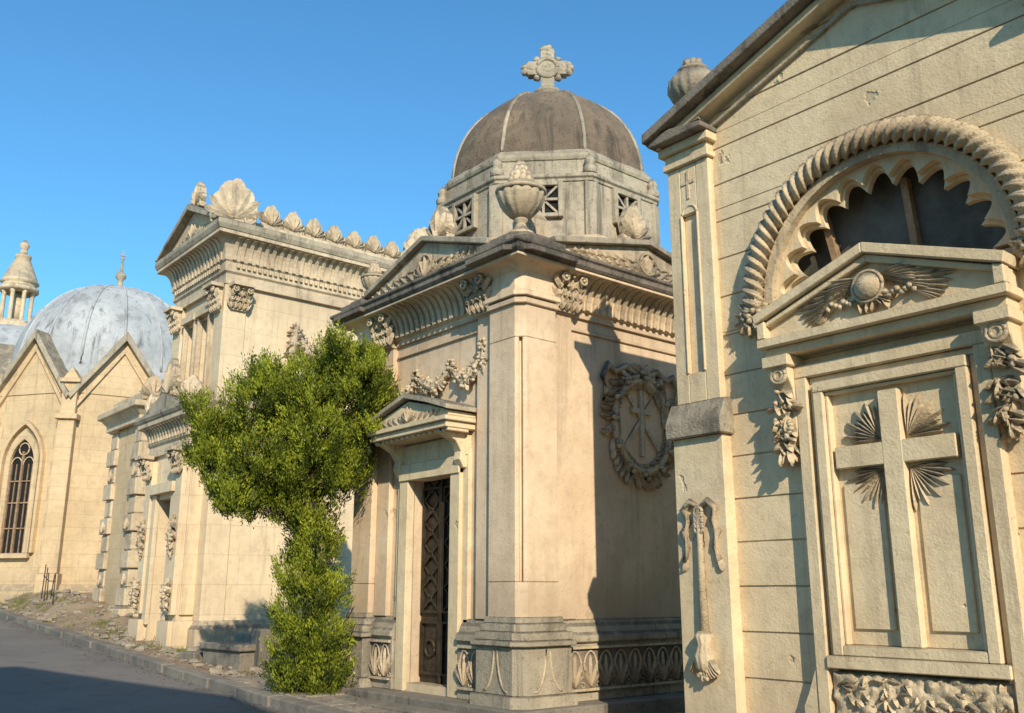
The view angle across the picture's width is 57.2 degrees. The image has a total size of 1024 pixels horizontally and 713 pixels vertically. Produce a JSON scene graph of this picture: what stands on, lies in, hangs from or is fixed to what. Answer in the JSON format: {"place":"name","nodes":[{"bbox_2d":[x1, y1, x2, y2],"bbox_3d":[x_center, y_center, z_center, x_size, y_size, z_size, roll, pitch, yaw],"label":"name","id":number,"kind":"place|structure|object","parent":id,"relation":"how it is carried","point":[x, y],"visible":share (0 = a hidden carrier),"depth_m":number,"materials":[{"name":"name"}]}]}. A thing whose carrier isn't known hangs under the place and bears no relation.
{"place":"outdoors","nodes":[
{"label":"outdoors","id":0,"kind":"place"},
{"bbox_2d":[0,240,39,344],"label":"lantern turret","id":1,"kind":"object","parent":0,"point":[19,285],"visible":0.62,"depth_m":38.12,"materials":[{"name":"stone"}]},
{"bbox_2d":[0,617,288,712],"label":"road","id":2,"kind":"structure","parent":0,"point":[40,672],"depth_m":13.23,"materials":[{"name":"grey asphalt"}]},
{"bbox_2d":[225,674,398,712],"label":"pavement","id":3,"kind":"structure","parent":0,"point":[316,698],"depth_m":11.85,"materials":[{"name":"stone"}]},
{"bbox_2d":[0,592,684,712],"bbox_3d":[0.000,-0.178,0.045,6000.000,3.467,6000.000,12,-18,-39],"label":"ground","id":4,"kind":"structure","parent":0,"point":[87,607],"depth_m":20.88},
{"bbox_2d":[41,565,55,604],"bbox_3d":[-11.481,5.666,23.260,0.081,1.030,1.463,10,-17,-36],"label":"iron railing","id":5,"kind":"object","parent":4,"relation":"on","point":[53,581],"visible":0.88,"depth_m":23.26,"materials":[{"name":"grey metal"}]},
{"bbox_2d":[0,250,172,601],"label":"octagonal gothic chapel","id":6,"kind":"structure","parent":4,"relation":"on","point":[75,363],"depth_m":26.54,"materials":[{"name":"stone"}]},
{"bbox_2d":[0,451,32,552],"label":"window frames","id":7,"kind":"structure","parent":6,"relation":"in","point":[20,481],"depth_m":26.02,"materials":[{"name":"wood"}]},
{"bbox_2d":[2,440,33,552],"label":"windows","id":8,"kind":"structure","parent":6,"relation":"in","point":[25,447],"depth_m":26.09,"materials":[{"name":"black glass"}]},
{"bbox_2d":[92,375,162,616],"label":"rusticated mausoleum","id":9,"kind":"structure","parent":4,"relation":"on","point":[117,557],"depth_m":22.53,"materials":[{"name":"stone"}]},
{"bbox_2d":[0,590,256,674],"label":"grass","id":10,"kind":"structure","parent":4,"relation":"on","point":[19,602],"depth_m":21.25,"materials":[{"name":"green plant"}]},
{"bbox_2d":[0,589,271,676],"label":"rubble","id":11,"kind":"object","parent":4,"relation":"on","point":[125,640],"visible":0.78,"depth_m":18.50,"materials":[{"name":"stone"}]},
{"bbox_2d":[0,608,353,712],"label":"kerb","id":12,"kind":"structure","parent":4,"relation":"on","point":[251,693],"depth_m":14.06,"materials":[{"name":"stone"}]},
{"bbox_2d":[1,597,405,712],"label":"fallen leaves","id":13,"kind":"object","parent":4,"relation":"on","point":[97,652],"visible":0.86,"depth_m":14.75,"materials":[{"name":"brown plant"}]},
{"bbox_2d":[178,628,283,671],"bbox_3d":[-4.378,4.849,15.267,1.354,0.850,2.170,12,-18,-39],"label":"stone tomb","id":14,"kind":"object","parent":4,"relation":"on","point":[243,652],"visible":0.51,"depth_m":14.63,"materials":[{"name":"grey stone"}]},
{"bbox_2d":[128,178,428,648],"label":"two storey mausoleum","id":15,"kind":"structure","parent":4,"relation":"on","point":[235,273],"depth_m":18.90,"materials":[{"name":"stone"}]},
{"bbox_2d":[172,319,402,695],"bbox_3d":[-3.083,1.998,12.466,2.555,5.187,2.654,12,-18,-39],"label":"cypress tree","id":16,"kind":"object","parent":4,"relation":"on","point":[280,485],"visible":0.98,"depth_m":12.57,"materials":[{"name":"green plant"}]},
{"bbox_2d":[327,44,684,712],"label":"domed mausoleum","id":17,"kind":"structure","parent":4,"relation":"on","point":[515,541],"depth_m":11.88,"materials":[{"name":"stone"}]},
{"bbox_2d":[419,478,449,684],"bbox_3d":[-0.822,2.832,12.017,0.250,2.574,0.940,12,-18,-39],"label":"bronze door","id":18,"kind":"structure","parent":17,"relation":"in","point":[433,652],"depth_m":12.05,"materials":[{"name":"brown metal"}]},
{"bbox_2d":[641,0,1023,712],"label":"gabled mausoleum","id":19,"kind":"structure","parent":4,"relation":"on","point":[845,426],"depth_m":7.82,"materials":[{"name":"beige stone"}]},
{"bbox_2d":[0,0,786,320],"label":"sky","id":20,"kind":"structure","parent":0,"point":[350,115],"materials":[{"name":"blue"}]}
]}

